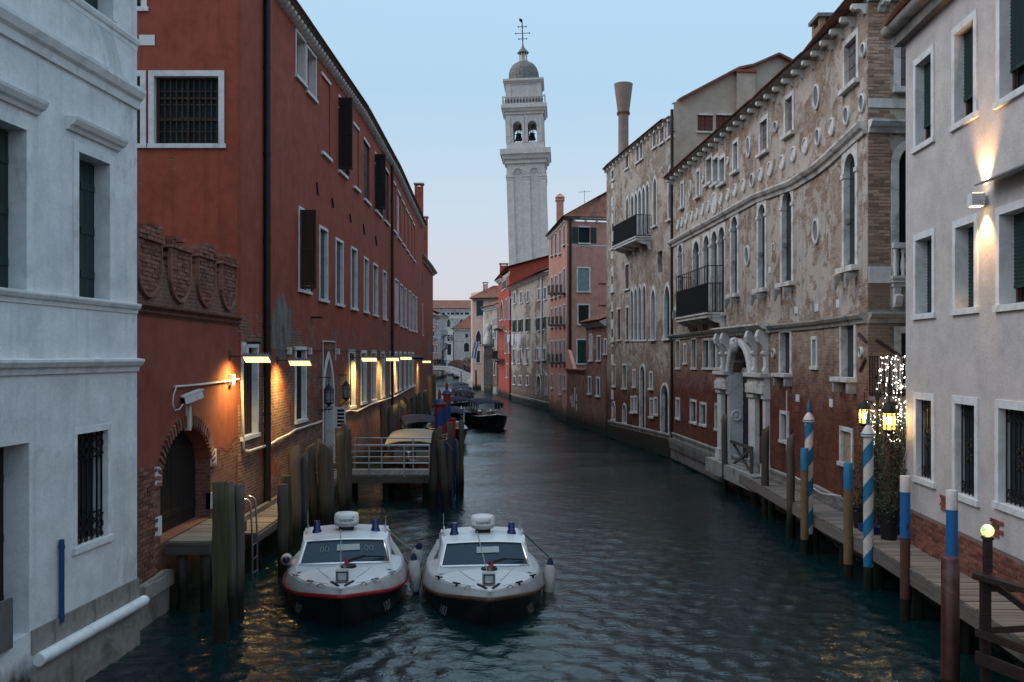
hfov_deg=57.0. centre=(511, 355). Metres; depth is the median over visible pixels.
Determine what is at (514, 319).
window
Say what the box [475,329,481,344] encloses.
window
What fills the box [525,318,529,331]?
window
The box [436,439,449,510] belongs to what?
mooring pile
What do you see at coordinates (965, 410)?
window
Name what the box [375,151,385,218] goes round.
window
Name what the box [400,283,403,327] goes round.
window
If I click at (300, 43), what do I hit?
window
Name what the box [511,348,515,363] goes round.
window
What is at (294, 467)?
mooring pile
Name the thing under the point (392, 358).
floodlight
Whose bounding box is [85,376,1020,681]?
canal water
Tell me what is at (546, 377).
water door
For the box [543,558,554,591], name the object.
fender
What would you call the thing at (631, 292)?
window
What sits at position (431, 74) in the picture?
sky
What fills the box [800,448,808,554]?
painted post
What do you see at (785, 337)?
window
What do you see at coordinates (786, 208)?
window
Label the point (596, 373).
brick house
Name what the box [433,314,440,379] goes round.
mauve house
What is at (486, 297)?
peach house
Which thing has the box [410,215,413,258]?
window
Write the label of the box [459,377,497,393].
quay
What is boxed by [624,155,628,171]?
window
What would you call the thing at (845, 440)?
window
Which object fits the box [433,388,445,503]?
striped pole
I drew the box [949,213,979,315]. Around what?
window
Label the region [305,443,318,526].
mooring pile
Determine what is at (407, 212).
window
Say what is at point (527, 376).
window
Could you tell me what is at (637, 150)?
window
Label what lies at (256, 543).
steel ladder
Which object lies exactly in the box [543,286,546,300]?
window
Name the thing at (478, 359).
window
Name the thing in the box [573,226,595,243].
window
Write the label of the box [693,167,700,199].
window
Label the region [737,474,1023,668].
boardwalk
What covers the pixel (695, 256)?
window
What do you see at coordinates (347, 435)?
mooring pile
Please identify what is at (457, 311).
cream palazzo
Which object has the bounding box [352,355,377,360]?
floodlight
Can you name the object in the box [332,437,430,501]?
pontoon deck
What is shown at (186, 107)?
window
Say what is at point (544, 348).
window
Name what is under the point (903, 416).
window
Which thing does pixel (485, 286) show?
tall peach house
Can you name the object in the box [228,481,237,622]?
mooring pile
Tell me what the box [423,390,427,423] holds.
mooring pile
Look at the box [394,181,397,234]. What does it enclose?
window
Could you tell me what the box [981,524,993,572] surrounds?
globe lamp
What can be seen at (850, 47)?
window
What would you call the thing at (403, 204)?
window
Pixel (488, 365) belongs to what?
gate pillar
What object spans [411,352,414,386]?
window
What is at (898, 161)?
window
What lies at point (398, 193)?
window
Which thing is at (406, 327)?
window
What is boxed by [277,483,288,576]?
mooring pile
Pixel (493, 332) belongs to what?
window
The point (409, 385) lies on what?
window
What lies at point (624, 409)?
window
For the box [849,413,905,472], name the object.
ivy
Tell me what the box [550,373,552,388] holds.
window
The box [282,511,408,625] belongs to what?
patrol boat
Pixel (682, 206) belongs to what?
window
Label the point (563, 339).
window
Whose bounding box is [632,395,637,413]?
window
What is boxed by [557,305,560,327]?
window
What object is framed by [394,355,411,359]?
floodlight
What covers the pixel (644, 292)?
window
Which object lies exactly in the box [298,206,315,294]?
window
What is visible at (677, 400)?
window
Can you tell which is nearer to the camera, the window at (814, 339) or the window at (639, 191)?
the window at (814, 339)
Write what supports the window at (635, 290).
in the gothic palace at (639, 302)
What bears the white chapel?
on the quay
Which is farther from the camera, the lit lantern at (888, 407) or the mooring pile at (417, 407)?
the mooring pile at (417, 407)
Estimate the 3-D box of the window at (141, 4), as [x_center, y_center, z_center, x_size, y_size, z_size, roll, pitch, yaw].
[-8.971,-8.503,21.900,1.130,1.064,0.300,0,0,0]
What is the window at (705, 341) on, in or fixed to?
in the palace at (787, 242)
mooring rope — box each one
[386,528,414,551]
[438,433,452,449]
[522,532,548,556]
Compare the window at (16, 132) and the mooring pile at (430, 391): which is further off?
the mooring pile at (430, 391)
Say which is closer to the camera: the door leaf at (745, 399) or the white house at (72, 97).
the white house at (72, 97)
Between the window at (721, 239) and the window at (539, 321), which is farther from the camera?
the window at (539, 321)
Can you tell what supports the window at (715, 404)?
in the palace at (787, 242)
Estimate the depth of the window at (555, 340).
70.76 m
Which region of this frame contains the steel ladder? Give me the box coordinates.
[245,495,257,573]
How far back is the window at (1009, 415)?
14.59 m
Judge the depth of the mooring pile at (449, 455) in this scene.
28.71 m
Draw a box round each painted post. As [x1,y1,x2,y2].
[450,418,455,493]
[451,423,452,498]
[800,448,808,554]
[843,462,852,577]
[900,475,910,620]
[941,556,959,681]
[946,489,957,556]
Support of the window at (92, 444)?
in the white house at (72, 97)
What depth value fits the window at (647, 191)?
46.05 m
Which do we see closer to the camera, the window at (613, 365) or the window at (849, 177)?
the window at (849, 177)
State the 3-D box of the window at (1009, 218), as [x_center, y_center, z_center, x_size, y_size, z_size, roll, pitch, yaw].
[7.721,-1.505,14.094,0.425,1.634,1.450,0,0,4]
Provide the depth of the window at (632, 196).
48.77 m
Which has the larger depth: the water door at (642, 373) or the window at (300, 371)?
the water door at (642, 373)
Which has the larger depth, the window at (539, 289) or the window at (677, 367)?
the window at (539, 289)
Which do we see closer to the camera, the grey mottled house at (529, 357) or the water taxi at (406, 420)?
the water taxi at (406, 420)
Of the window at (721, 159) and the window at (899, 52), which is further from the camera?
the window at (721, 159)
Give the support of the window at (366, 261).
in the red house at (267, 157)
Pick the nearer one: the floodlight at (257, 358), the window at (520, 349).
the floodlight at (257, 358)
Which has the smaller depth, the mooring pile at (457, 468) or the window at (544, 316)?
the mooring pile at (457, 468)
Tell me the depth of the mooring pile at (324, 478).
24.28 m
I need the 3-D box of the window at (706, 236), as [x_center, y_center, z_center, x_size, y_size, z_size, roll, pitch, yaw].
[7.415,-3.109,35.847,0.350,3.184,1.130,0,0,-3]
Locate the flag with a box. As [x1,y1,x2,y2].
[471,340,480,357]
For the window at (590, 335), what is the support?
in the brick house at (596, 373)
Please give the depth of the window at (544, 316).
79.98 m
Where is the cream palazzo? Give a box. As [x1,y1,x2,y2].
[433,300,470,371]
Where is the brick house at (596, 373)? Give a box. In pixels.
[578,312,606,434]
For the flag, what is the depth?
121.03 m
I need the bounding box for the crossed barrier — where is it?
[730,440,753,473]
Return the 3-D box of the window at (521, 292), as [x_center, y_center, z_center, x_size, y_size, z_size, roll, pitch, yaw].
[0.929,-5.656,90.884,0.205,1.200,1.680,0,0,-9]
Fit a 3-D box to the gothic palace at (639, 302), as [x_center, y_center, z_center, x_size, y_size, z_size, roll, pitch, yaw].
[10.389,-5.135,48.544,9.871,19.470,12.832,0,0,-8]
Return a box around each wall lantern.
[319,377,333,414]
[339,374,350,404]
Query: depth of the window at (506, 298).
102.67 m
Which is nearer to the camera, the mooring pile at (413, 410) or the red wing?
the mooring pile at (413, 410)
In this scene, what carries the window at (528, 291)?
in the grey mottled house at (529, 357)
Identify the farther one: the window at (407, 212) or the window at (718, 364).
the window at (407, 212)
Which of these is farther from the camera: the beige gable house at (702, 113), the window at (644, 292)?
the window at (644, 292)
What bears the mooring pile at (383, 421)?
in the canal water
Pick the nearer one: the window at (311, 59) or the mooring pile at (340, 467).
the mooring pile at (340, 467)
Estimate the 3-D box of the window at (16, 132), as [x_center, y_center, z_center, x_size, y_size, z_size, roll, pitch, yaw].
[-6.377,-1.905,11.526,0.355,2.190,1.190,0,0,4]
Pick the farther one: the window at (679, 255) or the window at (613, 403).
the window at (613, 403)
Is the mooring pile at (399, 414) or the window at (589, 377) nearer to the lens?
the mooring pile at (399, 414)
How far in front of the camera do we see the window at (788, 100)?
26.85 m
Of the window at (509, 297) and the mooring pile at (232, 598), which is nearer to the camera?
the mooring pile at (232, 598)
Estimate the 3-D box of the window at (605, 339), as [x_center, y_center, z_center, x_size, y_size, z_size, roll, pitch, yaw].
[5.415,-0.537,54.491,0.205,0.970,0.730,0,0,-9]
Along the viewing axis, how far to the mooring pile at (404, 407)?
48.85 m
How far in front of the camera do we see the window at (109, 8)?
14.20 m
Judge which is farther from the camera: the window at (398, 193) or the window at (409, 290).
the window at (409, 290)
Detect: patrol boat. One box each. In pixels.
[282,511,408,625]
[421,513,544,623]
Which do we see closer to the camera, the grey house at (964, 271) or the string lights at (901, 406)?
the grey house at (964, 271)
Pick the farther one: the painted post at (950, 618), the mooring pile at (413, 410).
the mooring pile at (413, 410)
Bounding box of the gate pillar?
[482,323,492,385]
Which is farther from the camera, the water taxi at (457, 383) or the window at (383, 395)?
the water taxi at (457, 383)
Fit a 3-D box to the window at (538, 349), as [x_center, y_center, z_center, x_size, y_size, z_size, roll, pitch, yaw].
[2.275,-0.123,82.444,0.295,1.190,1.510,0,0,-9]
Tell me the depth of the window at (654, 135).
44.81 m
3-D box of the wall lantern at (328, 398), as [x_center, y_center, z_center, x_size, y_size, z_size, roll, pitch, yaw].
[-5.908,1.276,30.000,0.500,1.223,0.314,0,0,0]
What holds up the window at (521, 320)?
in the grey mottled house at (529, 357)
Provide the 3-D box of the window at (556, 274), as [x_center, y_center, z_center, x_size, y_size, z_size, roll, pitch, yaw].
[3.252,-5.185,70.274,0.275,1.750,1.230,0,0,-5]
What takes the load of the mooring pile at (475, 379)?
in the canal water
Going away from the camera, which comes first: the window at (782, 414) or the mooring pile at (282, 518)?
the mooring pile at (282, 518)
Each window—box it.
[0,109,32,290]
[0,447,3,600]
[72,423,113,555]
[73,140,114,300]
[84,0,117,22]
[137,0,148,10]
[137,70,146,147]
[146,70,225,147]
[240,342,260,440]
[294,346,308,423]
[295,28,307,88]
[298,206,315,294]
[305,44,318,103]
[319,224,329,302]
[321,71,332,161]
[335,237,344,306]
[338,94,352,179]
[348,350,356,408]
[350,246,358,310]
[353,121,360,192]
[360,350,367,404]
[363,256,369,313]
[364,137,371,206]
[371,350,377,401]
[373,262,378,316]
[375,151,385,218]
[380,352,385,398]
[383,270,387,320]
[384,168,390,226]
[390,351,391,394]
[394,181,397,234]
[394,352,397,392]
[395,278,399,324]
[397,189,401,241]
[399,352,401,390]
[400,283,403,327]
[402,199,405,247]
[404,288,407,328]
[404,352,406,389]
[406,208,409,253]
[408,352,410,387]
[409,290,411,331]
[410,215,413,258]
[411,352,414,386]
[412,294,414,331]
[413,222,415,262]
[415,296,417,332]
[422,303,423,335]
[447,343,451,355]
[450,320,454,327]
[463,342,469,351]
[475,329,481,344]
[475,350,480,362]
[492,331,494,348]
[499,300,502,320]
[501,278,506,291]
[504,298,506,320]
[504,331,506,353]
[506,363,507,377]
[508,297,510,319]
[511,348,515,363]
[512,319,515,332]
[513,292,516,304]
[518,318,522,332]
[518,348,521,363]
[518,375,521,385]
[519,291,522,303]
[524,348,528,363]
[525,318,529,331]
[525,375,528,385]
[526,289,529,302]
[535,348,539,360]
[536,317,540,331]
[537,288,540,300]
[541,347,545,360]
[542,316,545,329]
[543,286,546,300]
[549,236,552,257]
[549,276,552,299]
[549,340,552,364]
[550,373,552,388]
[553,232,556,255]
[553,274,556,298]
[553,306,556,327]
[553,340,556,364]
[557,228,560,255]
[557,271,560,296]
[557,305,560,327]
[557,339,560,364]
[558,374,560,394]
[561,224,564,246]
[561,304,564,326]
[561,339,565,363]
[562,267,564,294]
[562,374,565,389]
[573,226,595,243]
[575,339,585,364]
[576,267,590,292]
[576,304,589,324]
[586,376,591,394]
[588,334,592,361]
[595,335,600,361]
[595,377,599,397]
[602,338,606,354]
[609,207,614,250]
[609,268,613,293]
[609,309,613,342]
[610,167,614,182]
[611,363,615,387]
[611,401,615,420]
[615,307,621,340]
[621,363,626,389]
[621,403,626,423]
[623,262,629,290]
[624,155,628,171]
[624,305,629,340]
[625,195,629,219]
[629,288,633,340]
[629,396,633,413]
[630,193,633,216]
[631,369,635,387]
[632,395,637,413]
[633,286,637,340]
[634,146,639,164]
[634,191,637,234]
[637,284,641,340]
[638,143,643,161]
[638,187,641,234]
[641,184,644,234]
[641,283,646,341]
[645,181,649,233]
[647,371,652,389]
[648,286,655,340]
[648,398,653,418]
[650,175,657,228]
[651,129,658,150]
[652,397,657,416]
[657,126,664,146]
[661,282,669,340]
[665,122,675,140]
[665,165,669,221]
[672,242,683,318]
[675,339,680,369]
[675,397,679,420]
[678,179,684,210]
[682,343,686,364]
[689,399,696,424]
[690,338,696,369]
[691,236,700,286]
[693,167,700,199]
[697,113,713,132]
[698,401,706,427]
[701,338,709,369]
[702,152,712,187]
[702,231,709,310]
[709,152,718,187]
[709,226,717,310]
[709,338,715,369]
[713,403,716,430]
[715,113,732,128]
[715,152,725,187]
[715,346,720,369]
[716,221,725,315]
[724,212,739,309]
[729,136,739,175]
[750,199,767,305]
[755,113,768,158]
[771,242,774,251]
[771,331,792,385]
[773,190,794,300]
[778,410,788,443]
[780,89,794,140]
[809,336,817,369]
[829,324,856,393]
[833,141,858,290]
[837,426,853,469]
[838,27,859,95]
[890,140,905,281]
[892,45,905,92]
[892,326,905,388]
[901,408,905,474]
[911,43,935,154]
[911,227,935,319]
[911,392,935,488]
[949,8,978,132]
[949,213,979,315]
[951,395,979,506]
[991,399,1023,518]
[992,198,1023,311]
[993,0,1023,109]
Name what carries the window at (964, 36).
in the grey house at (964, 271)
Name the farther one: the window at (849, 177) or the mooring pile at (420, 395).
the mooring pile at (420, 395)
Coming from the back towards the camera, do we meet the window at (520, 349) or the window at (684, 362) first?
the window at (520, 349)
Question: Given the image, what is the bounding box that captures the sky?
[297,0,842,299]
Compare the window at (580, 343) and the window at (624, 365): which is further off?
the window at (580, 343)
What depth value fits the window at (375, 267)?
42.13 m
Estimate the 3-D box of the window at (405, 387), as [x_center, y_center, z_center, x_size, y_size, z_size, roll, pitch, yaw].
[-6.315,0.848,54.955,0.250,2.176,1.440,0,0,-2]
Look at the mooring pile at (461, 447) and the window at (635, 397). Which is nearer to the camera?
the mooring pile at (461, 447)
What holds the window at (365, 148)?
in the red house at (267, 157)
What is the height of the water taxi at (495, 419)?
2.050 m
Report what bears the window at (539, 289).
in the grey mottled house at (529, 357)
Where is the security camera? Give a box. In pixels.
[180,389,203,430]
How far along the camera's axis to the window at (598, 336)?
55.99 m
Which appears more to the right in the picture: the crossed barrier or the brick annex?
the crossed barrier
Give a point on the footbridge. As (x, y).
(458, 371)
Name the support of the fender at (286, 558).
on the patrol boat at (344, 553)
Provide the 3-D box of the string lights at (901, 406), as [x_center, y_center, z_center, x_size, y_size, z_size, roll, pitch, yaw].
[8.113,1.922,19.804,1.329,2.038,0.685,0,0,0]
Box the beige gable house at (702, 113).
[672,53,792,166]
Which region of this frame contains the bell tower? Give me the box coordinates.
[500,18,550,264]
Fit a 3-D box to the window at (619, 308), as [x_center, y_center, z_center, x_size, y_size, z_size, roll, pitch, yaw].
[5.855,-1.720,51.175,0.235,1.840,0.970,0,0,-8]
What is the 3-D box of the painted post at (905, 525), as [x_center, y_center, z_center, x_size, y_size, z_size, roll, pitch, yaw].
[6.887,3.950,16.500,0.177,3.700,0.174,0,0,0]
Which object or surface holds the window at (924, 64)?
in the grey house at (964, 271)
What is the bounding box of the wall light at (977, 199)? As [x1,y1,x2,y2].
[967,192,987,207]
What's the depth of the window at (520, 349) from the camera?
91.70 m
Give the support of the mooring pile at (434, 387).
in the canal water
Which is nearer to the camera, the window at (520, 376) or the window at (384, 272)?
the window at (384, 272)
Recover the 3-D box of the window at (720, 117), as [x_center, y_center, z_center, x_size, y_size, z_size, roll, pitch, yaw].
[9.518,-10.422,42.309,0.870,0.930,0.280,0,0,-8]
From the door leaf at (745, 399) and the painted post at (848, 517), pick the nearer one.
the painted post at (848, 517)
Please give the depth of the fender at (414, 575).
18.21 m
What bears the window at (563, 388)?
in the pink house at (577, 289)
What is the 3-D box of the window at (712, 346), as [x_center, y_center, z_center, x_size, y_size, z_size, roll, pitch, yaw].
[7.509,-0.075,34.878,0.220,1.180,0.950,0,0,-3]
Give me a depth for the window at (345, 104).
33.09 m
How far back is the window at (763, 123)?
29.17 m
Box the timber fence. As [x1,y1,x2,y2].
[972,572,1023,681]
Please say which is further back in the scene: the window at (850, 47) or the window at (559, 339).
the window at (559, 339)
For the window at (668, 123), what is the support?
in the gothic palace at (639, 302)
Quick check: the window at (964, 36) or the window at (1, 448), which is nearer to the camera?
the window at (1, 448)
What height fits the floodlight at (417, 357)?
0.260 m
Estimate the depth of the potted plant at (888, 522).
19.02 m
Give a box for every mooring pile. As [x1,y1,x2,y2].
[211,481,228,642]
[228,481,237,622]
[234,484,244,618]
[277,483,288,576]
[281,475,292,557]
[288,445,301,547]
[300,451,309,539]
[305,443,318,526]
[317,438,331,525]
[328,445,334,524]
[335,430,345,511]
[341,421,351,510]
[379,400,387,466]
[387,405,392,436]
[393,404,397,445]
[396,403,401,443]
[400,400,406,415]
[405,397,410,428]
[410,395,415,428]
[414,393,419,428]
[418,390,423,428]
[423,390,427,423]
[428,375,432,414]
[428,425,441,509]
[432,374,435,415]
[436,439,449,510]
[446,421,452,507]
[455,439,459,496]
[459,421,463,494]
[475,370,476,389]
[721,414,727,493]
[761,425,768,517]
[786,434,794,537]
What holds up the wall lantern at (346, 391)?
attached to the red house at (267, 157)
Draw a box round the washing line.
[507,333,520,350]
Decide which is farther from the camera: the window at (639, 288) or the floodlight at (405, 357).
the floodlight at (405, 357)
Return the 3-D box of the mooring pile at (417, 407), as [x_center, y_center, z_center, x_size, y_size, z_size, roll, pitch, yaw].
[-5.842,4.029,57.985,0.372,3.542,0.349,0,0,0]
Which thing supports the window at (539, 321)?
in the grey mottled house at (529, 357)
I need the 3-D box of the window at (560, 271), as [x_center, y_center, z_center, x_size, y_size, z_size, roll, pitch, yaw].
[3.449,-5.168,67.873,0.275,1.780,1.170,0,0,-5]
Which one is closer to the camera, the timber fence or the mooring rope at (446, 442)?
the timber fence
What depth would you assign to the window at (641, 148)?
46.98 m
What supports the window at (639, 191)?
in the gothic palace at (639, 302)
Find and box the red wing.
[413,183,437,409]
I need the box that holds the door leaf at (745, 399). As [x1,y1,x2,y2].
[743,376,747,457]
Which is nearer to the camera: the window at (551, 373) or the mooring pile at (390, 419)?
the mooring pile at (390, 419)
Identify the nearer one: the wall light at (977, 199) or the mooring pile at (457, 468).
the wall light at (977, 199)
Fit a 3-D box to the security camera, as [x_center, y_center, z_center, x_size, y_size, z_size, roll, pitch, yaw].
[-6.266,1.045,18.222,0.358,0.810,0.488,0,0,35]
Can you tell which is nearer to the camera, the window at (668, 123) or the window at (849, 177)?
the window at (849, 177)
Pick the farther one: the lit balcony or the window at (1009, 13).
the lit balcony
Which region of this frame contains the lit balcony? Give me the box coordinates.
[869,356,905,401]
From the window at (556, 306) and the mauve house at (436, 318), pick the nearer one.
the window at (556, 306)
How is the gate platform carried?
in the canal water
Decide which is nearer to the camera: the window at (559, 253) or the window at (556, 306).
the window at (559, 253)
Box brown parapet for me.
[448,360,470,371]
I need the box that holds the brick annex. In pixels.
[565,350,585,428]
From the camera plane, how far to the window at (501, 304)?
108.44 m
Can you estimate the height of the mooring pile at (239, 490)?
3.547 m
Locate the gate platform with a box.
[165,519,246,609]
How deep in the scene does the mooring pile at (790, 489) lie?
23.82 m
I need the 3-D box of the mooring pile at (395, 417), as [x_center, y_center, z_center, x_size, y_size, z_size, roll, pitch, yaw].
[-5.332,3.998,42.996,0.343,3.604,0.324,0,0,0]
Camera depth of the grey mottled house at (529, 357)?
85.74 m
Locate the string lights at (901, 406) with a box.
[863,401,905,443]
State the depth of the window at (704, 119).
42.20 m
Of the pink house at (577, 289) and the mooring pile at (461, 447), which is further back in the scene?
the pink house at (577, 289)
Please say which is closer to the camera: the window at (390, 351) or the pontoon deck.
the pontoon deck
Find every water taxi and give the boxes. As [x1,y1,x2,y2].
[383,429,432,487]
[399,414,434,460]
[426,407,467,440]
[450,382,468,393]
[450,390,474,407]
[451,386,472,398]
[451,396,473,426]
[470,398,506,430]
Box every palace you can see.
[602,81,723,458]
[663,0,905,561]
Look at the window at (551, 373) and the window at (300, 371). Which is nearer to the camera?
the window at (300, 371)
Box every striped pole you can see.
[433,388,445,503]
[442,382,451,451]
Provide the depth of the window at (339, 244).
33.64 m
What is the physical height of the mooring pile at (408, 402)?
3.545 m
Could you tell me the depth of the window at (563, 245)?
65.66 m
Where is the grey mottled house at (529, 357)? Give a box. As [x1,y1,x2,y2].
[506,267,548,410]
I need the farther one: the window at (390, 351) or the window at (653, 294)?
the window at (390, 351)
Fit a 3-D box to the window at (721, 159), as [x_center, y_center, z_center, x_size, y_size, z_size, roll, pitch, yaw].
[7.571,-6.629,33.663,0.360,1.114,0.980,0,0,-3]
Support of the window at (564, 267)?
in the pink house at (577, 289)
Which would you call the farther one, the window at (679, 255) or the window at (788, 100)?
the window at (679, 255)
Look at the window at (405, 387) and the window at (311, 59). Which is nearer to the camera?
the window at (311, 59)
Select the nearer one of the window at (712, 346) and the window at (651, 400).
the window at (712, 346)
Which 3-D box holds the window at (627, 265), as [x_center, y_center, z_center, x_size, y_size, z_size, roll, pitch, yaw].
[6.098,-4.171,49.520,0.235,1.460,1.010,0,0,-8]
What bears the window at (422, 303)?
in the red wing
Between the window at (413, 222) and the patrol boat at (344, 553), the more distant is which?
the window at (413, 222)
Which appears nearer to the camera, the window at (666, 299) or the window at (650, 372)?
the window at (666, 299)
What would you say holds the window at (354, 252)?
in the red house at (267, 157)
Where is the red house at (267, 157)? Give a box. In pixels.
[137,0,426,549]
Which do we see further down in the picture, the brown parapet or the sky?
the brown parapet
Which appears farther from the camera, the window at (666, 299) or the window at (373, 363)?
the window at (666, 299)
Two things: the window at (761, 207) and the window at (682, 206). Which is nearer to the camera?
the window at (761, 207)
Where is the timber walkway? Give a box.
[244,471,338,565]
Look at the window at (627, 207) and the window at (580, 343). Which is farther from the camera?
the window at (580, 343)
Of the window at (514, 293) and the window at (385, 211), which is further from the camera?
the window at (514, 293)
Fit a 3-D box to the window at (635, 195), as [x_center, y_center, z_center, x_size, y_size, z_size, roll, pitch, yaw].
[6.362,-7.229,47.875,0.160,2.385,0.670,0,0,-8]
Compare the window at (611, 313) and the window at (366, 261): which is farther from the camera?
the window at (611, 313)
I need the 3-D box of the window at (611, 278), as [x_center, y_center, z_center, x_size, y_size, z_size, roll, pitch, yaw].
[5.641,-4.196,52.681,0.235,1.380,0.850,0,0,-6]
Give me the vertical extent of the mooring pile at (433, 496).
3.710 m
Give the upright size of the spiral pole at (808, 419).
4.780 m
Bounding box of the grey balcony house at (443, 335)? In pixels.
[433,310,448,378]
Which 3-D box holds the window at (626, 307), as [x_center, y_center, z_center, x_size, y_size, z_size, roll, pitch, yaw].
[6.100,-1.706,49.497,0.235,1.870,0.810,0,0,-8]
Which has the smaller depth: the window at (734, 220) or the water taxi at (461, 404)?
the window at (734, 220)
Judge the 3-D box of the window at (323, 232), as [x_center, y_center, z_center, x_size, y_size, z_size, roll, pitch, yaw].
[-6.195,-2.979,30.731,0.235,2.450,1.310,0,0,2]
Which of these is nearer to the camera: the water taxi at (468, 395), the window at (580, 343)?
the window at (580, 343)
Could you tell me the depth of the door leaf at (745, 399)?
32.02 m
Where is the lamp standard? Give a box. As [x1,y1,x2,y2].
[866,394,899,523]
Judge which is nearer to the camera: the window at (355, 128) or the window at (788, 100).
the window at (788, 100)
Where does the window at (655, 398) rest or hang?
in the gothic palace at (639, 302)
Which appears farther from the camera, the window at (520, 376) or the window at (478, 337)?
the window at (478, 337)
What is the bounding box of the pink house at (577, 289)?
[545,190,606,422]
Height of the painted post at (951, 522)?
3.720 m
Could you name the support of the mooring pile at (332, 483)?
in the canal water
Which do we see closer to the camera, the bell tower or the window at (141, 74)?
the window at (141, 74)
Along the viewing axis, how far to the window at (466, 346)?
190.23 m
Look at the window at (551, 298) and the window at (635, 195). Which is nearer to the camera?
the window at (635, 195)
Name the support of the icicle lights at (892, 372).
hanging from the lit balcony
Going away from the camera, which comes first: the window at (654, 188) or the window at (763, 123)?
the window at (763, 123)
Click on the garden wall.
(188, 320)
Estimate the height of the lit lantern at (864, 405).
0.730 m
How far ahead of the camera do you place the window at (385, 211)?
46.00 m
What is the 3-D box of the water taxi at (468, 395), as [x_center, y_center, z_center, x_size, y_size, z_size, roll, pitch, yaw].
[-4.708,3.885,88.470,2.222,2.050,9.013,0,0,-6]
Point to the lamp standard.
(877, 407)
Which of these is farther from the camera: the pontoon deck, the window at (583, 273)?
the window at (583, 273)
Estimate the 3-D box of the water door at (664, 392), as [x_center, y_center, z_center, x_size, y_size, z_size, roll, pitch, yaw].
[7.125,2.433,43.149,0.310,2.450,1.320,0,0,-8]
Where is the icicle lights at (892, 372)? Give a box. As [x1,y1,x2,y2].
[878,355,905,397]
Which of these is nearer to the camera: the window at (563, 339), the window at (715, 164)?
the window at (715, 164)
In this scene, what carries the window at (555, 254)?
in the pink house at (577, 289)
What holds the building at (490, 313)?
on the quay
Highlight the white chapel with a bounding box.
[451,315,470,378]
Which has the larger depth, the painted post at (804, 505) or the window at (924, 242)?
the painted post at (804, 505)
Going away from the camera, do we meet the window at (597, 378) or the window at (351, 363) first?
the window at (351, 363)
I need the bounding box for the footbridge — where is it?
[433,360,470,379]
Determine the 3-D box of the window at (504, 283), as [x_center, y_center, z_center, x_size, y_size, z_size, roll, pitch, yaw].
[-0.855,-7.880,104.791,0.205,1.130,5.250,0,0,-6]
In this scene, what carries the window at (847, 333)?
in the palace at (787, 242)
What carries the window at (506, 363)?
in the scarlet house at (505, 277)
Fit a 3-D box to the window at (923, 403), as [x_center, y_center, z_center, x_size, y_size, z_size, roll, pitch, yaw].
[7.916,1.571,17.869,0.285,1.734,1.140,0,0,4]
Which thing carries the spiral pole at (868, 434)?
in the canal water
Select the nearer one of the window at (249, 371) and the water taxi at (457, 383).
the window at (249, 371)
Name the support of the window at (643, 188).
in the gothic palace at (639, 302)
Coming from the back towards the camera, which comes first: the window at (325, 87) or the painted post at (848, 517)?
the window at (325, 87)
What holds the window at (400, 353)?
in the red house at (267, 157)
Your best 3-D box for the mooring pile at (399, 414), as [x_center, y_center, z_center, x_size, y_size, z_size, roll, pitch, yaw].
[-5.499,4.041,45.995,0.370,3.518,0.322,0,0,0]
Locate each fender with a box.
[281,553,292,564]
[408,542,422,571]
[409,553,420,593]
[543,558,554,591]
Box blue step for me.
[858,523,899,534]
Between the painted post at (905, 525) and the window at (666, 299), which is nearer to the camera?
the painted post at (905, 525)
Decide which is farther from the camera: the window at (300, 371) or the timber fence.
the window at (300, 371)
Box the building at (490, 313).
[480,300,497,392]
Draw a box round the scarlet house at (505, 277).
[492,255,548,399]
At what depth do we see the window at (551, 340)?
72.66 m
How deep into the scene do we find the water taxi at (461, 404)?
75.95 m
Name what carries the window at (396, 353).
in the red house at (267, 157)
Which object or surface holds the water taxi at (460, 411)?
on the canal water
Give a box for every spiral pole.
[802,400,815,552]
[860,409,875,591]
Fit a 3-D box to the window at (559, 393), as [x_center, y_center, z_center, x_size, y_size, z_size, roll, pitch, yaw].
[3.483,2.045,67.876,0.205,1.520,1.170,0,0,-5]
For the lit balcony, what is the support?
attached to the palace at (787, 242)
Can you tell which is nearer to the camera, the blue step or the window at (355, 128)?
the blue step
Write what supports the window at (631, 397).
in the gothic palace at (639, 302)
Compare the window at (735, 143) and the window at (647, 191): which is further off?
the window at (647, 191)
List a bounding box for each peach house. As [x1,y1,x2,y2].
[469,286,497,389]
[471,282,487,380]
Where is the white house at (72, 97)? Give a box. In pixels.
[0,0,148,681]
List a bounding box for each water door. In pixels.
[536,374,540,395]
[545,373,547,395]
[639,364,645,427]
[660,382,668,433]
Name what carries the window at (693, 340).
in the palace at (787, 242)
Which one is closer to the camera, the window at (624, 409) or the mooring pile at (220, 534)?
the mooring pile at (220, 534)
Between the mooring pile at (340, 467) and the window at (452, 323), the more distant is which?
the window at (452, 323)
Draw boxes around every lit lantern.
[858,392,870,426]
[864,389,896,433]
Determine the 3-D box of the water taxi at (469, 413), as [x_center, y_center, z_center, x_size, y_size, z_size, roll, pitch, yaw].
[-3.601,3.885,64.451,2.222,2.050,9.013,0,0,-8]
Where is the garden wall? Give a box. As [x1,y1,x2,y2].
[137,224,242,630]
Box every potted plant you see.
[842,407,905,528]
[852,416,906,539]
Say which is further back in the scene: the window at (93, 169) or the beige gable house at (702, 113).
the beige gable house at (702, 113)
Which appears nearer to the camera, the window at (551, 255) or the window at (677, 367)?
the window at (677, 367)
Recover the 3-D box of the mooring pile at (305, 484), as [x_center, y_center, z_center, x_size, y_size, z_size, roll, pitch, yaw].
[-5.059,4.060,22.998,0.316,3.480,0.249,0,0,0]
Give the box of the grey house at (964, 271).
[880,0,1023,664]
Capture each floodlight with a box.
[229,351,272,362]
[276,356,312,365]
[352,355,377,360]
[379,356,399,360]
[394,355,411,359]
[412,356,422,359]
[422,359,430,362]
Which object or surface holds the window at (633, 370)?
in the gothic palace at (639, 302)

